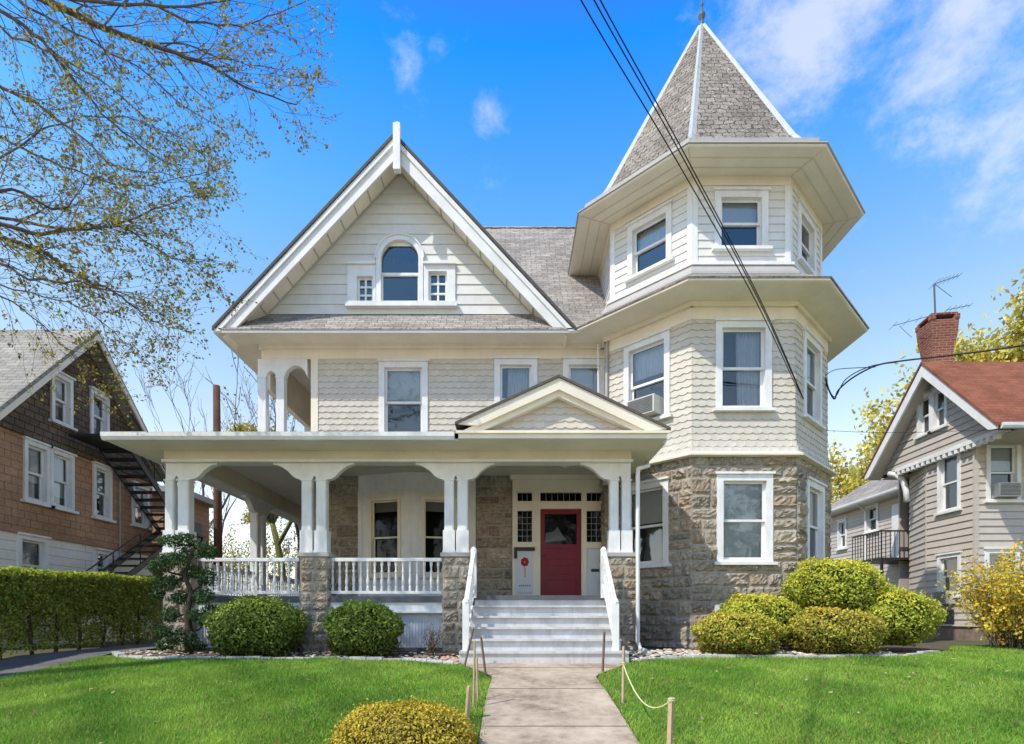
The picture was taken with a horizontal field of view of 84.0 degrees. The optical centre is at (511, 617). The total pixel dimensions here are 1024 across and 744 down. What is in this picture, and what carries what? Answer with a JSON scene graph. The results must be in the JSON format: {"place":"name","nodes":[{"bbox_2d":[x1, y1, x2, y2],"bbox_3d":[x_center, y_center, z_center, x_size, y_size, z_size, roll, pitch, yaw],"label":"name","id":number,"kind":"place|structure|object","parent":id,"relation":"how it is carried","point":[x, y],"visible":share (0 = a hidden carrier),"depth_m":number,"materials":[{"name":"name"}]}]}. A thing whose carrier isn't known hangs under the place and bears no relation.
{"place":"outdoors","nodes":[
{"label":"outdoors","id":0,"kind":"place"},
{"bbox_2d":[0,643,155,676],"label":"driveway","id":1,"kind":"structure","parent":0,"point":[10,667],"depth_m":9.18,"materials":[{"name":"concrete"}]},
{"bbox_2d":[0,665,488,743],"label":"lawn","id":2,"kind":"structure","parent":0,"point":[246,702],"depth_m":6.44,"materials":[{"name":"green plant"}]},
{"bbox_2d":[324,695,480,743],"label":"golden shrub","id":3,"kind":"object","parent":2,"relation":"on","point":[416,721],"visible":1,"depth_m":4.57,"materials":[{"name":"yellow plant"}]},
{"bbox_2d":[464,685,470,720],"bbox_3d":[-0.451,0.900,5.760,0.086,0.438,0.034,0,0,45],"label":"wooden stake","id":4,"kind":"object","parent":2,"relation":"on","point":[468,698],"visible":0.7,"depth_m":5.74,"materials":[{"name":"brown wood"}]},
{"bbox_2d":[464,628,473,666],"bbox_3d":[-0.651,0.480,8.442,0.181,0.658,0.032,0,0,-9],"label":"wooden stake","id":5,"kind":"object","parent":2,"relation":"on","point":[468,649],"visible":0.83,"depth_m":8.44,"materials":[{"name":"brown wood"}]},
{"bbox_2d":[472,641,475,706],"bbox_3d":[-0.411,0.654,6.165,0.023,0.816,0.059,0,0,-27],"label":"wooden stake","id":6,"kind":"object","parent":2,"relation":"on","point":[474,665],"visible":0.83,"depth_m":6.16,"materials":[{"name":"brown wood"}]},
{"bbox_2d":[476,657,478,698],"bbox_3d":[-0.390,0.738,6.437,0.024,0.584,0.068,0,0,-24],"label":"wooden stake","id":7,"kind":"object","parent":2,"relation":"on","point":[477,681],"visible":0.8,"depth_m":6.44,"materials":[{"name":"brown wood"}]},
{"bbox_2d":[480,637,486,674],"bbox_3d":[-0.380,0.560,7.662,0.108,0.620,0.030,0,0,20],"label":"wooden stake","id":8,"kind":"object","parent":2,"relation":"on","point":[483,656],"visible":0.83,"depth_m":7.66,"materials":[{"name":"brown wood"}]},
{"bbox_2d":[109,655,432,664],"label":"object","id":9,"kind":"structure","parent":0,"point":[251,663],"depth_m":8.94,"materials":[{"name":"grey stone"}]},
{"bbox_2d":[0,637,1010,741],"bbox_3d":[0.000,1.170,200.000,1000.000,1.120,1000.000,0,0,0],"label":"ground","id":10,"kind":"structure","parent":0,"point":[7,655],"depth_m":12.17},
{"bbox_2d":[0,566,161,659],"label":"hedge","id":11,"kind":"object","parent":10,"relation":"on","point":[70,597],"visible":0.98,"depth_m":10.64,"materials":[{"name":"green plant"}]},
{"bbox_2d":[0,330,205,647],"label":"neighbour house","id":12,"kind":"structure","parent":10,"relation":"on","point":[73,487],"depth_m":13.51,"materials":[{"name":"brown brick"}]},
{"bbox_2d":[15,532,51,586],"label":"window","id":13,"kind":"structure","parent":12,"relation":"in","point":[22,538],"depth_m":12.56,"materials":[{"name":"white paint"}]},
{"bbox_2d":[20,436,54,508],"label":"window","id":14,"kind":"structure","parent":12,"relation":"in","point":[32,447],"depth_m":12.68,"materials":[{"name":"white paint"}]},
{"bbox_2d":[48,371,77,431],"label":"window","id":15,"kind":"structure","parent":12,"relation":"in","point":[67,422],"depth_m":13.41,"materials":[{"name":"white paint"}]},
{"bbox_2d":[50,446,78,513],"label":"window","id":16,"kind":"structure","parent":12,"relation":"in","point":[65,490],"depth_m":13.42,"materials":[{"name":"white paint"}]},
{"bbox_2d":[89,386,111,433],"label":"window","id":17,"kind":"structure","parent":12,"relation":"in","point":[104,419],"depth_m":14.64,"materials":[{"name":"white paint"}]},
{"bbox_2d":[93,548,112,571],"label":"window","id":18,"kind":"structure","parent":12,"relation":"in","point":[97,551],"depth_m":14.57,"materials":[{"name":"white paint"}]},
{"bbox_2d":[91,461,116,522],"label":"window","id":19,"kind":"structure","parent":12,"relation":"in","point":[98,469],"depth_m":14.71,"materials":[{"name":"white paint"}]},
{"bbox_2d":[130,480,152,529],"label":"window","id":20,"kind":"structure","parent":12,"relation":"in","point":[145,523],"depth_m":16.17,"materials":[{"name":"white paint"}]},
{"bbox_2d":[51,273,287,534],"bbox_3d":[-20.715,-8.401,33.563,16.995,17.967,12.022,0,0,0],"label":"bare tree","id":21,"kind":"object","parent":10,"relation":"on","point":[204,493],"visible":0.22,"depth_m":31.48,"materials":[{"name":"brown plant"}]},
{"bbox_2d":[0,0,342,430],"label":"maple tree","id":22,"kind":"object","parent":10,"relation":"on","point":[92,24],"visible":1,"depth_m":7.50,"materials":[{"name":"green plant"}]},
{"bbox_2d":[135,485,212,636],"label":"brick annexe","id":23,"kind":"structure","parent":10,"relation":"on","point":[203,504],"depth_m":18.98,"materials":[{"name":"brown brick"}]},
{"bbox_2d":[194,522,201,552],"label":"window","id":24,"kind":"structure","parent":23,"relation":"in","point":[197,526],"depth_m":19.18,"materials":[{"name":"grey glass"}]},
{"bbox_2d":[213,384,222,594],"bbox_3d":[-9.094,-3.305,17.600,0.269,7.771,0.269,0,0,-45],"label":"wooden pole","id":25,"kind":"object","parent":10,"relation":"on","point":[217,518],"visible":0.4,"depth_m":17.52,"materials":[{"name":"wood"}]},
{"bbox_2d":[209,511,274,584],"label":"garden shrub","id":26,"kind":"object","parent":10,"relation":"on","point":[241,552],"visible":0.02,"depth_m":28.21,"materials":[{"name":"green plant"}]},
{"bbox_2d":[223,419,275,529],"bbox_3d":[-15.000,-5.527,32.951,3.352,12.218,3.555,0,0,0],"label":"flowering tree","id":27,"kind":"object","parent":10,"relation":"on","point":[252,429],"visible":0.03,"depth_m":32.40,"materials":[{"name":"yellow plant"}]},
{"bbox_2d":[209,517,291,595],"bbox_3d":[-12.960,-2.279,26.154,6.568,5.962,6.006,0,0,0],"label":"garden shrub","id":28,"kind":"object","parent":10,"relation":"on","point":[234,556],"visible":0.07,"depth_m":25.50,"materials":[{"name":"green plant"}]},
{"bbox_2d":[206,303,299,595],"bbox_3d":[-8.666,-5.299,20.625,5.458,11.850,4.556,0,0,0],"label":"leaning tree","id":29,"kind":"object","parent":10,"relation":"on","point":[271,518],"visible":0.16,"depth_m":21.13,"materials":[{"name":"brown plant"}]},
{"bbox_2d":[209,517,296,595],"bbox_3d":[-12.121,-2.659,27.792,7.047,6.544,7.047,0,0,0],"label":"garden shrub","id":30,"kind":"object","parent":10,"relation":"on","point":[287,549],"visible":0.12,"depth_m":27.04,"materials":[{"name":"green plant"}]},
{"bbox_2d":[223,386,299,590],"bbox_3d":[-7.512,-5.328,23.564,7.356,11.829,5.273,0,0,-19],"label":"yard tree","id":31,"kind":"object","parent":10,"relation":"on","point":[298,539],"visible":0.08,"depth_m":22.93,"materials":[{"name":"brown plant"}]},
{"bbox_2d":[111,651,460,663],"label":"edging stones","id":32,"kind":"object","parent":10,"relation":"on","point":[117,654],"visible":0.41,"depth_m":9.10,"materials":[{"name":"grey stone"}]},
{"bbox_2d":[125,650,462,664],"bbox_3d":[-3.910,0.660,9.590,6.380,0.115,2.020,0,0,0],"label":"planting bed","id":33,"kind":"object","parent":10,"relation":"on","point":[394,655],"visible":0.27,"depth_m":9.65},
{"bbox_2d":[144,532,219,652],"bbox_3d":[-5.684,-0.409,9.824,1.210,2.064,0.970,0,0,-17],"label":"juniper tree","id":34,"kind":"object","parent":33,"relation":"on","point":[190,645],"visible":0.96,"depth_m":9.81,"materials":[{"name":"green plant"}]},
{"bbox_2d":[197,594,314,656],"bbox_3d":[-4.313,0.130,9.624,1.680,1.096,1.550,0,0,0],"label":"boxwood shrub","id":35,"kind":"object","parent":33,"relation":"on","point":[253,625],"visible":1,"depth_m":9.21,"materials":[{"name":"green plant"}]},
{"bbox_2d":[319,598,408,657],"bbox_3d":[-2.508,0.169,9.590,1.460,1.018,1.312,0,0,0],"label":"boxwood shrub","id":36,"kind":"object","parent":33,"relation":"on","point":[358,628],"visible":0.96,"depth_m":9.21,"materials":[{"name":"green plant"}]},
{"bbox_2d":[423,620,452,655],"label":"bush","id":37,"kind":"object","parent":33,"relation":"on","point":[432,645],"visible":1,"depth_m":9.35,"materials":[{"name":"brown plant"}]},
{"bbox_2d":[120,648,907,663],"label":"pebbles","id":38,"kind":"object","parent":33,"relation":"on","point":[688,651],"visible":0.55,"depth_m":9.58,"materials":[{"name":"grey gravel"}]},
{"bbox_2d":[100,0,868,665],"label":"victorian house","id":39,"kind":"structure","parent":10,"relation":"on","point":[448,382],"depth_m":11.86,"materials":[{"name":"white paint"}]},
{"bbox_2d":[347,261,375,300],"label":"side light window","id":40,"kind":"structure","parent":39,"relation":"in","point":[357,271],"depth_m":12.96,"materials":[{"name":"white paint"}]},
{"bbox_2d":[365,494,401,578],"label":"window","id":41,"kind":"structure","parent":39,"relation":"in","point":[391,502],"depth_m":12.88,"materials":[{"name":"beige paint"}]},
{"bbox_2d":[345,232,457,307],"bbox_3d":[-2.513,-7.917,12.995,2.537,1.685,0.250,0,0,0],"label":"arched window","id":42,"kind":"structure","parent":39,"relation":"in","point":[398,239],"depth_m":12.95,"materials":[{"name":"white paint"}]},
{"bbox_2d":[377,359,428,431],"bbox_3d":[-2.482,-4.976,13.026,1.240,1.831,0.261,0,0,0],"label":"window","id":43,"kind":"structure","parent":39,"relation":"in","point":[401,381],"depth_m":13.04,"materials":[{"name":"white paint"}]},
{"bbox_2d":[419,493,456,577],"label":"window","id":44,"kind":"structure","parent":39,"relation":"in","point":[429,502],"depth_m":12.73,"materials":[{"name":"beige paint"}]},
{"bbox_2d":[423,261,454,300],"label":"side light window","id":45,"kind":"structure","parent":39,"relation":"in","point":[431,268],"depth_m":12.96,"materials":[{"name":"white paint"}]},
{"bbox_2d":[493,356,538,403],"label":"window","id":46,"kind":"structure","parent":39,"relation":"in","point":[522,370],"depth_m":13.01,"materials":[{"name":"white paint"}]},
{"bbox_2d":[514,547,534,591],"bbox_3d":[0.284,-1.095,12.930,0.474,1.024,0.060,0,0,0],"label":"hanging banner","id":47,"kind":"object","parent":39,"relation":"attached to","point":[523,556],"visible":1,"depth_m":12.94,"materials":[{"name":"fabric"}]},
{"bbox_2d":[540,509,580,594],"bbox_3d":[1.115,-1.453,13.020,0.934,2.067,0.160,0,0,0],"label":"door","id":48,"kind":"structure","parent":39,"relation":"in","point":[560,564],"depth_m":13.02,"materials":[{"name":"red paint"}]},
{"bbox_2d":[562,356,604,394],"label":"window","id":49,"kind":"structure","parent":39,"relation":"in","point":[582,370],"depth_m":13.01,"materials":[{"name":"white paint"}]},
{"bbox_2d":[626,393,663,416],"bbox_3d":[2.776,-4.370,11.868,0.660,0.360,0.412,0,0,45],"label":"air conditioner","id":50,"kind":"object","parent":39,"relation":"attached to","point":[650,405],"visible":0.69,"depth_m":11.65,"materials":[{"name":"metal"}]},
{"bbox_2d":[620,476,671,568],"bbox_3d":[2.817,-1.952,11.937,1.220,1.825,0.261,0,0,45],"label":"window","id":51,"kind":"structure","parent":39,"relation":"in","point":[654,493],"depth_m":11.86,"materials":[{"name":"white paint"}]},
{"bbox_2d":[621,326,672,420],"bbox_3d":[2.869,-4.982,11.989,1.220,1.825,0.300,0,0,45],"label":"window","id":52,"kind":"structure","parent":39,"relation":"in","point":[654,361],"depth_m":12.05,"materials":[{"name":"white paint"}]},
{"bbox_2d":[623,198,674,283],"bbox_3d":[2.946,-7.928,12.066,1.180,1.235,0.299,0,0,45],"label":"window","id":53,"kind":"structure","parent":39,"relation":"in","point":[661,233],"depth_m":12.11,"materials":[{"name":"white paint"}]},
{"bbox_2d":[580,0,794,382],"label":"overhead wire","id":54,"kind":"object","parent":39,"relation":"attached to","point":[683,173],"visible":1,"depth_m":8.14,"materials":[{"name":"rubber"}]},
{"bbox_2d":[593,0,801,395],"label":"overhead wire","id":55,"kind":"object","parent":39,"relation":"attached to","point":[691,174],"visible":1,"depth_m":8.15,"materials":[{"name":"rubber"}]},
{"bbox_2d":[600,0,803,398],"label":"overhead wire","id":56,"kind":"object","parent":39,"relation":"attached to","point":[696,177],"visible":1,"depth_m":8.16,"materials":[{"name":"rubber"}]},
{"bbox_2d":[711,187,772,251],"bbox_3d":[4.570,-7.928,11.374,1.180,1.235,0.261,0,0,0],"label":"window","id":57,"kind":"structure","parent":39,"relation":"in","point":[756,216],"depth_m":11.31,"materials":[{"name":"white paint"}]},
{"bbox_2d":[713,318,775,411],"bbox_3d":[4.570,-4.982,11.285,1.220,1.825,0.301,0,0,0],"label":"window","id":58,"kind":"structure","parent":39,"relation":"in","point":[753,368],"depth_m":11.29,"materials":[{"name":"white paint"}]},
{"bbox_2d":[713,471,777,564],"bbox_3d":[4.570,-1.953,11.211,1.220,1.825,0.261,0,0,0],"label":"window","id":59,"kind":"structure","parent":39,"relation":"in","point":[744,508],"depth_m":11.27,"materials":[{"name":"white paint"}]},
{"bbox_2d":[799,365,811,448],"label":"window","id":60,"kind":"structure","parent":39,"relation":"in","point":[809,392],"depth_m":13.18,"materials":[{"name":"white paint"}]},
{"bbox_2d":[796,199,818,274],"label":"window","id":61,"kind":"structure","parent":39,"relation":"in","point":[806,221],"depth_m":12.10,"materials":[{"name":"white paint"}]},
{"bbox_2d":[810,495,814,558],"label":"window","id":62,"kind":"structure","parent":39,"relation":"in","point":[811,530],"depth_m":13.16,"materials":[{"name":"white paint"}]},
{"bbox_2d":[802,326,825,430],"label":"window","id":63,"kind":"structure","parent":39,"relation":"in","point":[811,342],"depth_m":12.22,"materials":[{"name":"white paint"}]},
{"bbox_2d":[805,476,827,567],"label":"window","id":64,"kind":"structure","parent":39,"relation":"in","point":[812,487],"depth_m":12.20,"materials":[{"name":"white paint"}]},
{"bbox_2d":[825,367,874,375],"bbox_3d":[7.333,-5.382,12.319,0.941,0.234,0.189,0,0,40],"label":"service cable","id":65,"kind":"object","parent":39,"relation":"attached to","point":[848,368],"visible":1,"depth_m":12.42,"materials":[{"name":"rubber"}]},
{"bbox_2d":[825,362,895,396],"bbox_3d":[7.431,-5.091,12.155,1.308,0.501,0.092,0,0,41],"label":"service cable","id":66,"kind":"object","parent":39,"relation":"attached to","point":[856,372],"visible":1,"depth_m":12.25,"materials":[{"name":"rubber"}]},
{"bbox_2d":[825,344,1023,399],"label":"service cable","id":67,"kind":"object","parent":39,"relation":"attached to","point":[917,359],"visible":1,"depth_m":11.45,"materials":[{"name":"rubber"}]},
{"bbox_2d":[826,428,1023,432],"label":"telephone wire","id":68,"kind":"object","parent":39,"relation":"attached to","point":[915,432],"visible":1,"depth_m":11.85,"materials":[{"name":"rubber"}]},
{"bbox_2d":[637,650,938,661],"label":"edging stones","id":69,"kind":"object","parent":10,"relation":"on","point":[740,655],"visible":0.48,"depth_m":9.27,"materials":[{"name":"grey stone"}]},
{"bbox_2d":[629,644,994,662],"bbox_3d":[6.860,0.645,10.665,10.280,0.122,3.870,0,0,0],"label":"planting bed","id":70,"kind":"object","parent":10,"relation":"on","point":[897,649],"visible":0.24,"depth_m":11.11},
{"bbox_2d":[688,610,789,654],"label":"arborvitae shrub","id":71,"kind":"object","parent":70,"relation":"on","point":[733,632],"visible":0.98,"depth_m":9.33,"materials":[{"name":"plant"}]},
{"bbox_2d":[712,592,805,643],"bbox_3d":[4.528,-0.011,10.394,1.607,0.962,1.478,0,0,0],"label":"arborvitae shrub","id":72,"kind":"object","parent":70,"relation":"on","point":[780,608],"visible":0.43,"depth_m":9.97,"materials":[{"name":"plant"}]},
{"bbox_2d":[778,556,892,620],"bbox_3d":[5.901,-0.547,10.440,1.821,1.229,1.720,0,0,0],"label":"arborvitae shrub","id":73,"kind":"object","parent":70,"relation":"on","point":[842,584],"visible":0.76,"depth_m":10.00,"materials":[{"name":"green plant"}]},
{"bbox_2d":[781,605,890,653],"bbox_3d":[5.496,0.215,9.783,1.714,0.856,1.572,0,0,0],"label":"arborvitae shrub","id":74,"kind":"object","parent":70,"relation":"on","point":[828,629],"visible":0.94,"depth_m":9.35,"materials":[{"name":"plant"}]},
{"bbox_2d":[854,582,948,646],"bbox_3d":[6.817,-0.057,10.408,1.808,1.161,1.581,0,0,0],"label":"arborvitae shrub","id":75,"kind":"object","parent":70,"relation":"on","point":[903,613],"visible":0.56,"depth_m":9.85,"materials":[{"name":"plant"}]},
{"bbox_2d":[828,269,1023,502],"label":"spring tree","id":76,"kind":"object","parent":10,"relation":"on","point":[1015,354],"visible":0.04,"depth_m":29.27,"materials":[{"name":"yellow plant"}]},
{"bbox_2d":[830,312,1023,640],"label":"neighbour house","id":77,"kind":"structure","parent":10,"relation":"on","point":[925,515],"depth_m":16.36,"materials":[{"name":"white paint"}]},
{"bbox_2d":[835,518,848,550],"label":"window","id":78,"kind":"structure","parent":77,"relation":"in","point":[840,546],"depth_m":23.38,"materials":[{"name":"white paint"}]},
{"bbox_2d":[863,502,879,533],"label":"window","id":79,"kind":"structure","parent":77,"relation":"in","point":[868,507],"depth_m":21.36,"materials":[{"name":"white paint"}]},
{"bbox_2d":[892,504,897,556],"bbox_3d":[13.465,-2.993,19.892,0.030,2.000,0.497,0,0,0],"label":"balcony door","id":80,"kind":"structure","parent":77,"relation":"in","point":[894,507],"depth_m":19.94,"materials":[{"name":"white paint"}]},
{"bbox_2d":[913,390,930,439],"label":"window","id":81,"kind":"structure","parent":77,"relation":"in","point":[921,432],"depth_m":16.95,"materials":[{"name":"white paint"}]},
{"bbox_2d":[889,273,972,337],"bbox_3d":[12.596,-9.396,17.240,2.297,1.736,0.803,0,0,0],"label":"roof antenna","id":82,"kind":"object","parent":77,"relation":"attached to","point":[934,285],"visible":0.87,"depth_m":17.25,"materials":[{"name":"metal"}]},
{"bbox_2d":[930,387,948,432],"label":"window","id":83,"kind":"structure","parent":77,"relation":"in","point":[935,410],"depth_m":16.38,"materials":[{"name":"white paint"}]},
{"bbox_2d":[931,591,956,603],"bbox_3d":[12.244,-0.580,16.060,0.412,0.360,0.560,0,0,0],"label":"air conditioner","id":84,"kind":"object","parent":77,"relation":"attached to","point":[937,594],"visible":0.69,"depth_m":15.88,"materials":[{"name":"metal"}]},
{"bbox_2d":[939,610,953,623],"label":"basement window","id":85,"kind":"structure","parent":77,"relation":"in","point":[949,619],"depth_m":16.00,"materials":[{"name":"grey glass"}]},
{"bbox_2d":[933,454,962,515],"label":"window","id":86,"kind":"structure","parent":77,"relation":"in","point":[953,468],"depth_m":16.26,"materials":[{"name":"white paint"}]},
{"bbox_2d":[935,551,962,597],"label":"window","id":87,"kind":"structure","parent":77,"relation":"in","point":[950,556],"depth_m":16.21,"materials":[{"name":"white paint"}]},
{"bbox_2d":[983,547,1022,597],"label":"window","id":88,"kind":"structure","parent":77,"relation":"in","point":[989,551],"depth_m":15.09,"materials":[{"name":"white paint"}]},
{"bbox_2d":[984,445,1023,502],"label":"window","id":89,"kind":"structure","parent":77,"relation":"in","point":[998,457],"depth_m":15.18,"materials":[{"name":"white paint"}]},
{"bbox_2d":[991,482,1021,498],"bbox_3d":[13.085,-3.380,15.074,0.600,0.360,0.332,0,0,0],"label":"air conditioner","id":90,"kind":"object","parent":77,"relation":"attached to","point":[1005,490],"visible":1,"depth_m":14.92,"materials":[{"name":"metal"}]},
{"bbox_2d":[0,0,1023,595],"label":"sky","id":91,"kind":"structure","parent":0,"point":[521,109],"materials":[{"name":"blue"}]},
{"bbox_2d":[0,644,1023,743],"bbox_3d":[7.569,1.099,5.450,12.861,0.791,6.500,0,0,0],"label":"lawn","id":92,"kind":"structure","parent":0,"point":[812,705],"depth_m":6.28,"materials":[{"name":"green plant"}]},
{"bbox_2d":[621,646,624,703],"bbox_3d":[1.246,0.676,6.366,0.035,0.720,0.027,0,0,-45],"label":"wooden stake","id":93,"kind":"object","parent":92,"relation":"on","point":[623,679],"visible":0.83,"depth_m":6.36,"materials":[{"name":"brown wood"}]},
{"bbox_2d":[667,697,673,743],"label":"wooden stake","id":94,"kind":"object","parent":92,"relation":"on","point":[670,723],"visible":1,"depth_m":4.84,"materials":[{"name":"brown wood"}]},
{"bbox_2d":[621,662,674,708],"bbox_3d":[1.310,0.673,5.616,0.067,0.370,1.560,0,0,-4],"label":"rope","id":95,"kind":"object","parent":94,"relation":"attached to","point":[669,700],"visible":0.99,"depth_m":5.61,"materials":[{"name":"beige fabric"}]},
{"bbox_2d":[466,663,638,743],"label":"walkway","id":96,"kind":"structure","parent":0,"point":[553,716],"depth_m":6.13,"materials":[{"name":"concrete"}]},
{"bbox_2d":[470,667,614,669],"bbox_3d":[0.458,0.739,8.300,2.143,0.035,0.016,0,0,0],"label":"walkway joint","id":97,"kind":"object","parent":96,"relation":"on","point":[544,667],"visible":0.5,"depth_m":8.29,"materials":[{"name":"grey concrete"}]},
{"bbox_2d":[489,688,603,688],"bbox_3d":[0.421,0.878,6.950,1.401,0.035,0.016,0,0,0],"label":"walkway joint","id":98,"kind":"object","parent":96,"relation":"on","point":[546,688],"visible":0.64,"depth_m":6.94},
{"bbox_2d":[601,632,604,673],"bbox_3d":[1.271,0.520,7.917,0.054,0.656,0.038,0,0,-45],"label":"wooden stake","id":99,"kind":"object","parent":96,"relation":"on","point":[603,655],"visible":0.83,"depth_m":7.91,"materials":[{"name":"brown wood"}]},
{"bbox_2d":[633,653,1023,663],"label":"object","id":100,"kind":"structure","parent":0,"point":[845,661],"depth_m":9.03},
{"bbox_2d":[934,539,1023,649],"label":"forsythia bush","id":101,"kind":"object","parent":100,"relation":"on","point":[1003,611],"visible":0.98,"depth_m":10.59,"materials":[{"name":"yellow plant"}]}
]}

